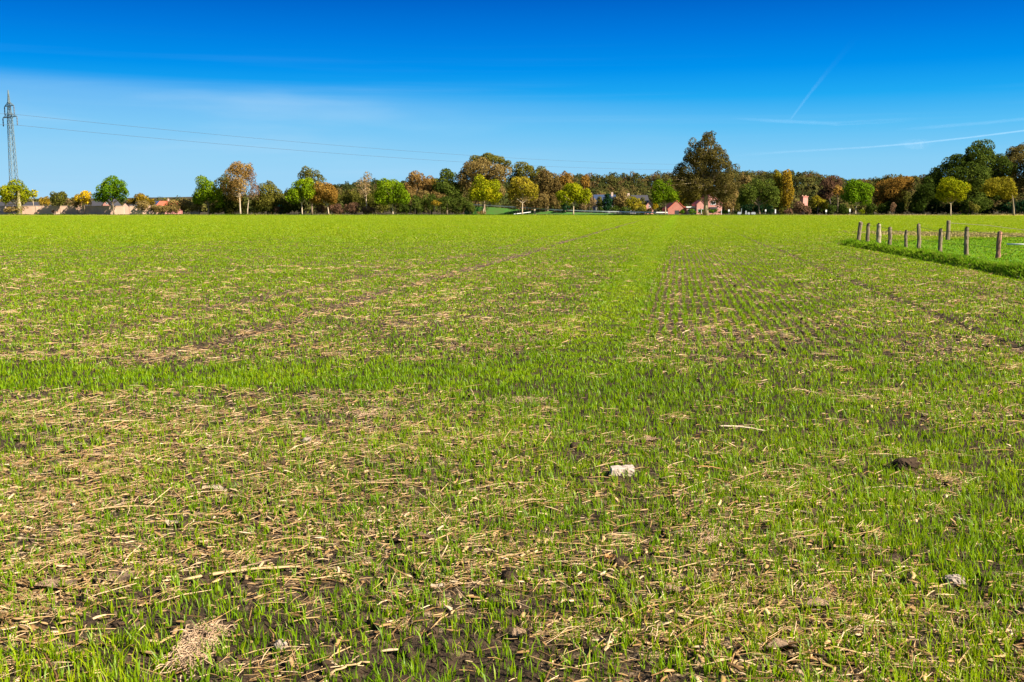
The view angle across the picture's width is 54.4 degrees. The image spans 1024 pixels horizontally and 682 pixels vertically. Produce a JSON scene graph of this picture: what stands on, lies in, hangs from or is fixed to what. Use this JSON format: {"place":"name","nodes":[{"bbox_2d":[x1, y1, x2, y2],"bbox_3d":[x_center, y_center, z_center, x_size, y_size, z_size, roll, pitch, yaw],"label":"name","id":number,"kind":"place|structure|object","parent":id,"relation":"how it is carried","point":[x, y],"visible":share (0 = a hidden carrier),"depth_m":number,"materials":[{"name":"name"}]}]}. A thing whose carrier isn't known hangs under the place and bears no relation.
{"place":"outdoors","nodes":[
{"label":"outdoors","id":0,"kind":"place"},
{"bbox_2d":[0,196,1023,681],"bbox_3d":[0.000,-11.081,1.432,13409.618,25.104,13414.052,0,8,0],"label":"ground","id":1,"kind":"structure","parent":0,"point":[470,654],"depth_m":6.45,"materials":[{"name":"plant"}]},
{"bbox_2d":[2,90,18,202],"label":"electricity pylon","id":2,"kind":"object","parent":1,"relation":"on","point":[9,104],"visible":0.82,"depth_m":373.10,"materials":[{"name":"metal"}]},
{"bbox_2d":[20,125,655,169],"bbox_3d":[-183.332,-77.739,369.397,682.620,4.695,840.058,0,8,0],"label":"power line","id":3,"kind":"object","parent":2,"relation":"hanging from","point":[298,150],"visible":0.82,"depth_m":454.01,"materials":[{"name":"metal"}]},
{"bbox_2d":[16,114,688,164],"bbox_3d":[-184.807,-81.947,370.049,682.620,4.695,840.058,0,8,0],"label":"power line","id":4,"kind":"object","parent":2,"relation":"hanging from","point":[302,142],"visible":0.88,"depth_m":459.35,"materials":[{"name":"metal"}]},
{"bbox_2d":[3,206,27,213],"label":"shrub","id":5,"kind":"object","parent":1,"relation":"on","point":[9,210],"visible":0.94,"depth_m":286.75,"materials":[{"name":"brown plant"}]},
{"bbox_2d":[0,179,32,204],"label":"tree","id":6,"kind":"object","parent":1,"relation":"on","point":[9,191],"visible":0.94,"depth_m":286.68,"materials":[{"name":"yellow plant"}]},
{"bbox_2d":[16,190,21,213],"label":"trunk","id":7,"kind":"object","parent":1,"relation":"on","point":[18,205],"visible":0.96,"depth_m":285.88,"materials":[{"name":"beige plant"}]},
{"bbox_2d":[38,196,49,205],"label":"shrub","id":8,"kind":"object","parent":1,"relation":"on","point":[44,201],"visible":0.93,"depth_m":301.73,"materials":[{"name":"yellow plant"}]},
{"bbox_2d":[33,578,76,587],"bbox_3d":[-1.984,1.056,4.326,0.178,0.027,0.092,-2,8,-12],"label":"maize husk","id":9,"kind":"object","parent":1,"relation":"on","point":[55,582],"visible":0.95,"depth_m":4.34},
{"bbox_2d":[49,191,67,213],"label":"garden tree","id":10,"kind":"object","parent":1,"relation":"on","point":[59,196],"visible":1,"depth_m":290.04,"materials":[{"name":"green plant"}]},
{"bbox_2d":[0,206,124,214],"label":"garden wall","id":11,"kind":"structure","parent":1,"relation":"on","point":[107,210],"depth_m":294.44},
{"bbox_2d":[74,190,91,213],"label":"tree","id":12,"kind":"object","parent":1,"relation":"on","point":[82,195],"visible":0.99,"depth_m":288.14,"materials":[{"name":"yellow plant"}]},
{"bbox_2d":[92,175,129,214],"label":"tree","id":13,"kind":"object","parent":1,"relation":"on","point":[111,191],"visible":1,"depth_m":287.42,"materials":[{"name":"green plant"}]},
{"bbox_2d":[89,501,148,511],"bbox_3d":[-2.165,0.910,5.485,0.311,0.035,0.048,-2,8,-12],"label":"maize stalk","id":14,"kind":"object","parent":1,"relation":"on","point":[116,506],"visible":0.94,"depth_m":5.47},
{"bbox_2d":[106,569,135,582],"bbox_3d":[-1.748,1.052,4.447,0.128,0.023,0.156,-6,10,-40],"label":"maize husk","id":15,"kind":"object","parent":1,"relation":"on","point":[123,578],"visible":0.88,"depth_m":4.46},
{"bbox_2d":[126,193,155,213],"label":"shrub","id":16,"kind":"object","parent":1,"relation":"on","point":[139,197],"visible":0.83,"depth_m":313.15,"materials":[{"name":"yellow plant"}]},
{"bbox_2d":[129,206,162,214],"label":"garden wall","id":17,"kind":"structure","parent":1,"relation":"on","point":[134,210],"depth_m":294.52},
{"bbox_2d":[148,204,180,213],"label":"shrub","id":18,"kind":"object","parent":1,"relation":"on","point":[175,208],"visible":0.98,"depth_m":290.71,"materials":[{"name":"brown plant"}]},
{"bbox_2d":[135,199,202,213],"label":"shrub","id":19,"kind":"object","parent":1,"relation":"on","point":[183,204],"visible":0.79,"depth_m":293.56,"materials":[{"name":"brown plant"}]},
{"bbox_2d":[153,617,237,673],"bbox_3d":[-1.187,1.135,3.765,0.235,0.075,0.473,0,8,0],"label":"straw clump","id":20,"kind":"object","parent":1,"relation":"on","point":[185,652],"visible":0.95,"depth_m":3.74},
{"bbox_2d":[191,176,224,213],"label":"tree","id":21,"kind":"object","parent":1,"relation":"on","point":[203,193],"visible":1,"depth_m":290.14,"materials":[{"name":"green plant"}]},
{"bbox_2d":[214,174,244,213],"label":"dense tree","id":22,"kind":"object","parent":1,"relation":"on","point":[220,179],"visible":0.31,"depth_m":296.34,"materials":[{"name":"green plant"}]},
{"bbox_2d":[220,161,252,213],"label":"birch tree","id":23,"kind":"object","parent":1,"relation":"on","point":[238,180],"visible":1,"depth_m":286.10,"materials":[{"name":"brown plant"}]},
{"bbox_2d":[183,559,301,580],"bbox_3d":[-1.221,1.039,4.527,0.531,0.036,0.079,-3,8,-23],"label":"maize stalk","id":24,"kind":"object","parent":1,"relation":"on","point":[224,572],"visible":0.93,"depth_m":4.51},
{"bbox_2d":[244,162,259,213],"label":"birch tree","id":25,"kind":"object","parent":1,"relation":"on","point":[251,178],"visible":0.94,"depth_m":288.90,"materials":[{"name":"brown plant"}]},
{"bbox_2d":[206,197,306,213],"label":"shrub","id":26,"kind":"object","parent":1,"relation":"on","point":[231,206],"visible":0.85,"depth_m":292.44,"materials":[{"name":"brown plant"}]},
{"bbox_2d":[251,180,284,213],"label":"dense tree","id":27,"kind":"object","parent":1,"relation":"on","point":[267,196],"visible":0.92,"depth_m":292.14,"materials":[{"name":"green plant"}]},
{"bbox_2d":[273,639,287,649],"bbox_3d":[-0.874,1.150,3.769,0.052,0.050,0.046,5,9,35],"label":"stone","id":28,"kind":"object","parent":1,"relation":"on","point":[278,643],"visible":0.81,"depth_m":3.76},
{"bbox_2d":[285,177,315,213],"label":"tree","id":29,"kind":"object","parent":1,"relation":"on","point":[306,192],"visible":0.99,"depth_m":286.81,"materials":[{"name":"green plant"}]},
{"bbox_2d":[297,165,326,214],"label":"tall tree","id":30,"kind":"object","parent":1,"relation":"on","point":[304,174],"visible":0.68,"depth_m":309.25,"materials":[{"name":"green plant"}]},
{"bbox_2d":[309,182,338,213],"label":"tree","id":31,"kind":"object","parent":1,"relation":"on","point":[325,195],"visible":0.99,"depth_m":287.05,"materials":[{"name":"orange plant"}]},
{"bbox_2d":[313,202,376,214],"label":"hedge","id":32,"kind":"object","parent":1,"relation":"on","point":[351,207],"visible":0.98,"depth_m":291.61,"materials":[{"name":"brown plant"}]},
{"bbox_2d":[330,655,369,673],"bbox_3d":[-0.583,1.164,3.576,0.157,0.036,0.034,-6,9,-37],"label":"maize stalk","id":33,"kind":"object","parent":1,"relation":"on","point":[345,666],"visible":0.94,"depth_m":3.58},
{"bbox_2d":[310,191,405,214],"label":"hedge","id":34,"kind":"object","parent":1,"relation":"on","point":[347,199],"visible":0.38,"depth_m":301.39,"materials":[{"name":"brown plant"}]},
{"bbox_2d":[340,189,375,214],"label":"tree","id":35,"kind":"object","parent":1,"relation":"on","point":[346,192],"visible":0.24,"depth_m":307.13,"materials":[{"name":"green plant"}]},
{"bbox_2d":[356,171,371,213],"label":"bare tree","id":36,"kind":"object","parent":1,"relation":"on","point":[362,182],"visible":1,"depth_m":295.49,"materials":[{"name":"beige plant"}]},
{"bbox_2d":[341,408,404,419],"bbox_3d":[-1.129,0.581,8.048,0.540,0.073,0.309,0,8,0],"label":"straw clump","id":37,"kind":"object","parent":1,"relation":"on","point":[371,414],"visible":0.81,"depth_m":8.05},
{"bbox_2d":[329,478,424,486],"bbox_3d":[-0.817,0.851,5.994,0.587,0.037,0.048,-1,8,-6],"label":"maize stalk","id":38,"kind":"object","parent":1,"relation":"on","point":[377,482],"visible":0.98,"depth_m":5.98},
{"bbox_2d":[372,178,410,213],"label":"tree","id":39,"kind":"object","parent":1,"relation":"on","point":[401,192],"visible":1,"depth_m":286.51,"materials":[{"name":"green plant"}]},
{"bbox_2d":[404,170,432,213],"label":"tall tree","id":40,"kind":"object","parent":1,"relation":"on","point":[414,186],"visible":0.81,"depth_m":312.71,"materials":[{"name":"brown plant"}]},
{"bbox_2d":[407,189,446,213],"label":"tree","id":41,"kind":"object","parent":1,"relation":"on","point":[422,192],"visible":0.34,"depth_m":305.32,"materials":[{"name":"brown plant"}]},
{"bbox_2d":[399,194,474,214],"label":"hedge","id":42,"kind":"object","parent":1,"relation":"on","point":[446,202],"visible":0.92,"depth_m":297.25,"materials":[{"name":"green plant"}]},
{"bbox_2d":[431,168,462,214],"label":"tall tree","id":43,"kind":"object","parent":1,"relation":"on","point":[445,184],"visible":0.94,"depth_m":308.14,"materials":[{"name":"green plant"}]},
{"bbox_2d":[455,157,511,213],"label":"broad tree","id":44,"kind":"object","parent":1,"relation":"on","point":[466,179],"visible":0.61,"depth_m":308.85,"materials":[{"name":"brown plant"}]},
{"bbox_2d":[466,174,502,213],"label":"tree","id":45,"kind":"object","parent":1,"relation":"on","point":[489,191],"visible":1,"depth_m":285.96,"materials":[{"name":"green plant"}]},
{"bbox_2d":[469,152,511,206],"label":"broad tree","id":46,"kind":"object","parent":1,"relation":"on","point":[500,160],"visible":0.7,"depth_m":318.54,"materials":[{"name":"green plant"}]},
{"bbox_2d":[0,215,1023,681],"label":"wheat seedlings","id":47,"kind":"object","parent":1,"relation":"on","point":[282,227],"visible":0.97,"depth_m":8.21,"materials":[{"name":"green plant"}]},
{"bbox_2d":[0,223,1023,681],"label":"straw litter","id":48,"kind":"object","parent":1,"relation":"on","point":[234,559],"visible":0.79,"depth_m":5.34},
{"bbox_2d":[0,169,1023,213],"bbox_3d":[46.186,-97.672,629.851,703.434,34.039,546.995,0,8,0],"label":"woods","id":49,"kind":"object","parent":1,"relation":"on","point":[807,185],"visible":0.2,"depth_m":543.10,"materials":[{"name":"green plant"}]},
{"bbox_2d":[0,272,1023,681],"bbox_3d":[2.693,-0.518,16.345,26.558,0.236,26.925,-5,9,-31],"label":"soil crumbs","id":50,"kind":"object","parent":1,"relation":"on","point":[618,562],"visible":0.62,"depth_m":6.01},
{"bbox_2d":[512,627,530,636],"bbox_3d":[0.036,1.118,3.822,0.075,0.025,0.062,-4,9,-30],"label":"maize husk","id":51,"kind":"object","parent":1,"relation":"on","point":[516,631],"visible":1,"depth_m":3.83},
{"bbox_2d":[486,395,558,403],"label":"straw clump","id":52,"kind":"object","parent":1,"relation":"on","point":[527,397],"visible":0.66,"depth_m":8.59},
{"bbox_2d":[507,176,538,213],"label":"tree","id":53,"kind":"object","parent":1,"relation":"on","point":[528,187],"visible":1,"depth_m":287.21,"materials":[{"name":"yellow plant"}]},
{"bbox_2d":[508,161,545,209],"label":"broad tree","id":54,"kind":"object","parent":1,"relation":"on","point":[522,170],"visible":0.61,"depth_m":313.96,"materials":[{"name":"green plant"}]},
{"bbox_2d":[509,193,561,212],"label":"hedge","id":55,"kind":"object","parent":1,"relation":"on","point":[554,203],"visible":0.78,"depth_m":305.22,"materials":[{"name":"brown plant"}]},
{"bbox_2d":[532,169,564,210],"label":"broad tree","id":56,"kind":"object","parent":1,"relation":"on","point":[545,177],"visible":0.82,"depth_m":307.88,"materials":[{"name":"brown plant"}]},
{"bbox_2d":[555,170,589,211],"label":"broad tree","id":57,"kind":"object","parent":1,"relation":"on","point":[584,182],"visible":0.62,"depth_m":322.25,"materials":[{"name":"orange plant"}]},
{"bbox_2d":[555,182,591,213],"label":"tree","id":58,"kind":"object","parent":1,"relation":"on","point":[571,192],"visible":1,"depth_m":286.92,"materials":[{"name":"green plant"}]},
{"bbox_2d":[578,192,596,212],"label":"tree","id":59,"kind":"object","parent":1,"relation":"on","point":[591,203],"visible":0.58,"depth_m":303.77,"materials":[{"name":"beige plant"}]},
{"bbox_2d":[593,192,615,212],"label":"villa","id":60,"kind":"object","parent":1,"relation":"on","point":[602,196],"visible":0.22,"depth_m":331.81,"materials":[{"name":"stone"}]},
{"bbox_2d":[599,193,612,212],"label":"conifer tree","id":61,"kind":"object","parent":1,"relation":"on","point":[606,202],"visible":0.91,"depth_m":309.38,"materials":[{"name":"green plant"}]},
{"bbox_2d":[595,205,630,213],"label":"shrub","id":62,"kind":"object","parent":1,"relation":"on","point":[600,208],"visible":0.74,"depth_m":303.88,"materials":[{"name":"green plant"}]},
{"bbox_2d":[613,190,628,213],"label":"garden tree","id":63,"kind":"object","parent":1,"relation":"on","point":[618,201],"visible":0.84,"depth_m":310.39,"materials":[{"name":"brown plant"}]},
{"bbox_2d":[596,196,646,207],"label":"shrub","id":64,"kind":"object","parent":1,"relation":"on","point":[599,201],"visible":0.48,"depth_m":313.36,"materials":[{"name":"green plant"}]},
{"bbox_2d":[609,465,634,476],"bbox_3d":[0.680,0.815,6.154,0.150,0.086,0.094,0,8,-1],"label":"limestone block","id":65,"kind":"object","parent":1,"relation":"on","point":[619,469],"depth_m":6.11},
{"bbox_2d":[625,195,646,213],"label":"garden tree","id":66,"kind":"object","parent":1,"relation":"on","point":[633,203],"visible":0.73,"depth_m":307.26,"materials":[{"name":"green plant"}]},
{"bbox_2d":[650,179,679,213],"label":"tree","id":67,"kind":"object","parent":1,"relation":"on","point":[668,194],"visible":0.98,"depth_m":286.71,"materials":[{"name":"green plant"}]},
{"bbox_2d":[662,200,685,213],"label":"barn","id":68,"kind":"structure","parent":1,"relation":"on","point":[674,208],"depth_m":306.34,"materials":[{"name":"red brick"}]},
{"bbox_2d":[664,584,685,592],"bbox_3d":[0.700,1.065,4.274,0.092,0.026,0.062,1,8,4],"label":"maize husk","id":69,"kind":"object","parent":1,"relation":"on","point":[680,589],"visible":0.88,"depth_m":4.29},
{"bbox_2d":[692,200,703,213],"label":"house wing","id":70,"kind":"structure","parent":1,"relation":"on","point":[698,204],"depth_m":302.83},
{"bbox_2d":[662,189,740,213],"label":"shrub","id":71,"kind":"object","parent":1,"relation":"on","point":[737,205],"visible":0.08,"depth_m":323.52,"materials":[{"name":"green plant"}]},
{"bbox_2d":[671,131,740,214],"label":"oak tree","id":72,"kind":"object","parent":1,"relation":"on","point":[714,160],"visible":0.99,"depth_m":266.66,"materials":[{"name":"green plant"}]},
{"bbox_2d":[679,209,738,213],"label":"hedge","id":73,"kind":"object","parent":1,"relation":"on","point":[682,211],"visible":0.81,"depth_m":294.13,"materials":[{"name":"green plant"}]},
{"bbox_2d":[683,523,738,550],"bbox_3d":[1.013,0.981,5.006,0.281,0.058,0.404,0,8,0],"label":"straw clump","id":74,"kind":"object","parent":1,"relation":"on","point":[708,537],"visible":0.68,"depth_m":4.99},
{"bbox_2d":[701,194,722,214],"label":"red house","id":75,"kind":"structure","parent":1,"relation":"on","point":[712,207],"depth_m":304.22,"materials":[{"name":"pink brick"}]},
{"bbox_2d":[720,172,750,211],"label":"dense tree","id":76,"kind":"object","parent":1,"relation":"on","point":[742,180],"visible":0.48,"depth_m":316.16,"materials":[{"name":"brown plant"}]},
{"bbox_2d":[740,202,773,213],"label":"shrub","id":77,"kind":"object","parent":1,"relation":"on","point":[769,208],"visible":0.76,"depth_m":299.70,"materials":[{"name":"green plant"}]},
{"bbox_2d":[737,178,779,213],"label":"dense tree","id":78,"kind":"object","parent":1,"relation":"on","point":[754,194],"visible":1,"depth_m":290.44,"materials":[{"name":"green plant"}]},
{"bbox_2d":[772,169,782,213],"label":"poplar tree","id":79,"kind":"object","parent":1,"relation":"on","point":[777,176],"visible":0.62,"depth_m":304.75,"materials":[{"name":"green plant"}]},
{"bbox_2d":[767,638,800,649],"bbox_3d":[1.017,1.132,3.718,0.146,0.028,0.067,-2,8,-18],"label":"rock","id":80,"kind":"object","parent":1,"relation":"on","point":[780,642],"visible":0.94,"depth_m":3.73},
{"bbox_2d":[780,169,794,208],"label":"poplar tree","id":81,"kind":"object","parent":1,"relation":"on","point":[786,198],"visible":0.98,"depth_m":301.70,"materials":[{"name":"yellow plant"}]},
{"bbox_2d":[784,201,811,214],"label":"shrub","id":82,"kind":"object","parent":1,"relation":"on","point":[801,207],"visible":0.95,"depth_m":291.93,"materials":[{"name":"brown plant"}]},
{"bbox_2d":[799,195,808,213],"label":"brick chimney","id":83,"kind":"object","parent":1,"relation":"on","point":[803,199],"visible":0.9,"depth_m":301.37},
{"bbox_2d":[792,579,842,601],"bbox_3d":[1.306,1.074,4.275,0.219,0.066,0.244,0,8,0],"label":"straw clump","id":84,"kind":"object","parent":1,"relation":"on","point":[810,587],"visible":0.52,"depth_m":4.28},
{"bbox_2d":[808,195,828,213],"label":"garden tree","id":85,"kind":"object","parent":1,"relation":"on","point":[819,203],"visible":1,"depth_m":297.15,"materials":[{"name":"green plant"}]},
{"bbox_2d":[803,598,836,606],"bbox_3d":[1.271,1.085,4.116,0.147,0.026,0.067,0,8,-3],"label":"maize husk","id":86,"kind":"object","parent":1,"relation":"on","point":[823,602],"visible":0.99,"depth_m":4.13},
{"bbox_2d":[817,175,842,214],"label":"dense tree","id":87,"kind":"object","parent":1,"relation":"on","point":[826,190],"visible":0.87,"depth_m":309.66,"materials":[{"name":"brown plant"}]},
{"bbox_2d":[832,185,842,213],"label":"dense tree","id":88,"kind":"object","parent":1,"relation":"on","point":[836,188],"visible":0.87,"depth_m":299.43,"materials":[{"name":"orange plant"}]},
{"bbox_2d":[840,178,874,213],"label":"tree","id":89,"kind":"object","parent":1,"relation":"on","point":[854,194],"visible":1,"depth_m":287.94,"materials":[{"name":"green plant"}]},
{"bbox_2d":[811,201,904,214],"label":"undergrowth","id":90,"kind":"object","parent":1,"relation":"on","point":[882,208],"visible":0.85,"depth_m":299.57,"materials":[{"name":"green plant"}]},
{"bbox_2d":[872,176,914,213],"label":"broad tree","id":91,"kind":"object","parent":1,"relation":"on","point":[891,191],"visible":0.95,"depth_m":301.75,"materials":[{"name":"orange plant"}]},
{"bbox_2d":[878,189,910,213],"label":"dense tree","id":92,"kind":"object","parent":1,"relation":"on","point":[905,198],"visible":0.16,"depth_m":309.72,"materials":[{"name":"green plant"}]},
{"bbox_2d":[890,457,921,472],"bbox_3d":[2.530,0.799,6.375,0.191,0.110,0.156,-1,8,-10],"label":"soil lump","id":93,"kind":"object","parent":1,"relation":"on","point":[905,463],"visible":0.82,"depth_m":6.33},
{"bbox_2d":[908,171,939,213],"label":"broad tree","id":94,"kind":"object","parent":1,"relation":"on","point":[921,197],"visible":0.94,"depth_m":291.58,"materials":[{"name":"green plant"}]},
{"bbox_2d":[857,221,1023,257],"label":"wire fence","id":95,"kind":"object","parent":1,"relation":"on","point":[966,240],"visible":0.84,"depth_m":40.47,"materials":[{"name":"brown wood"}]},
{"bbox_2d":[935,176,970,215],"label":"tree","id":96,"kind":"object","parent":1,"relation":"on","point":[954,189],"visible":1,"depth_m":257.79,"materials":[{"name":"yellow plant"}]},
{"bbox_2d":[942,574,965,585],"bbox_3d":[1.952,1.058,4.391,0.100,0.067,0.079,-1,8,-7],"label":"stone","id":97,"kind":"object","parent":1,"relation":"on","point":[955,579],"visible":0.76,"depth_m":4.37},
{"bbox_2d":[908,199,1023,214],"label":"undergrowth","id":98,"kind":"object","parent":1,"relation":"on","point":[1005,208],"visible":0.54,"depth_m":299.47,"materials":[{"name":"green plant"}]},
{"bbox_2d":[925,139,1018,213],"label":"broad tree","id":99,"kind":"object","parent":1,"relation":"on","point":[980,166],"visible":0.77,"depth_m":290.04,"materials":[{"name":"green plant"}]},
{"bbox_2d":[968,201,979,213],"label":"shrub","id":100,"kind":"object","parent":1,"relation":"on","point":[972,205],"visible":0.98,"depth_m":284.13,"materials":[{"name":"green plant"}]},
{"bbox_2d":[945,220,1021,239],"bbox_3d":[27.562,-6.116,55.463,12.080,1.279,0.951,-6,10,-39],"label":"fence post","id":101,"kind":"object","parent":1,"relation":"on","point":[948,223],"visible":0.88,"depth_m":51.92,"materials":[{"name":"brown wood"}]},
{"bbox_2d":[979,176,1017,215],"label":"tree","id":102,"kind":"object","parent":1,"relation":"on","point":[1005,188],"visible":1,"depth_m":264.78,"materials":[{"name":"yellow plant"}]},
{"bbox_2d":[995,142,1023,213],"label":"broad tree","id":103,"kind":"object","parent":1,"relation":"on","point":[1014,155],"visible":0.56,"depth_m":293.60,"materials":[{"name":"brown plant"}]},
{"bbox_2d":[0,213,1023,214],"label":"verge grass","id":104,"kind":"structure","parent":0,"point":[506,214],"depth_m":283.84,"materials":[{"name":"green plant"}]},
{"bbox_2d":[0,0,1023,198],"label":"sky","id":105,"kind":"structure","parent":0,"point":[847,89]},
{"bbox_2d":[465,206,689,214],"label":"road bank","id":106,"kind":"structure","parent":0,"point":[493,210],"depth_m":311.11,"materials":[{"name":"green plant"}]},
{"bbox_2d":[473,204,667,213],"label":"crash barrier","id":107,"kind":"object","parent":106,"relation":"on","point":[574,210],"visible":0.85,"depth_m":301.01,"materials":[{"name":"metal"}]},
{"bbox_2d":[832,237,1023,279],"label":"meadow grass","id":108,"kind":"structure","parent":0,"point":[1000,266],"depth_m":36.08,"materials":[{"name":"green plant"}]},
{"bbox_2d":[839,229,1023,237],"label":"dry grass","id":109,"kind":"structure","parent":0,"point":[959,234],"depth_m":64.26,"materials":[{"name":"beige plant"}]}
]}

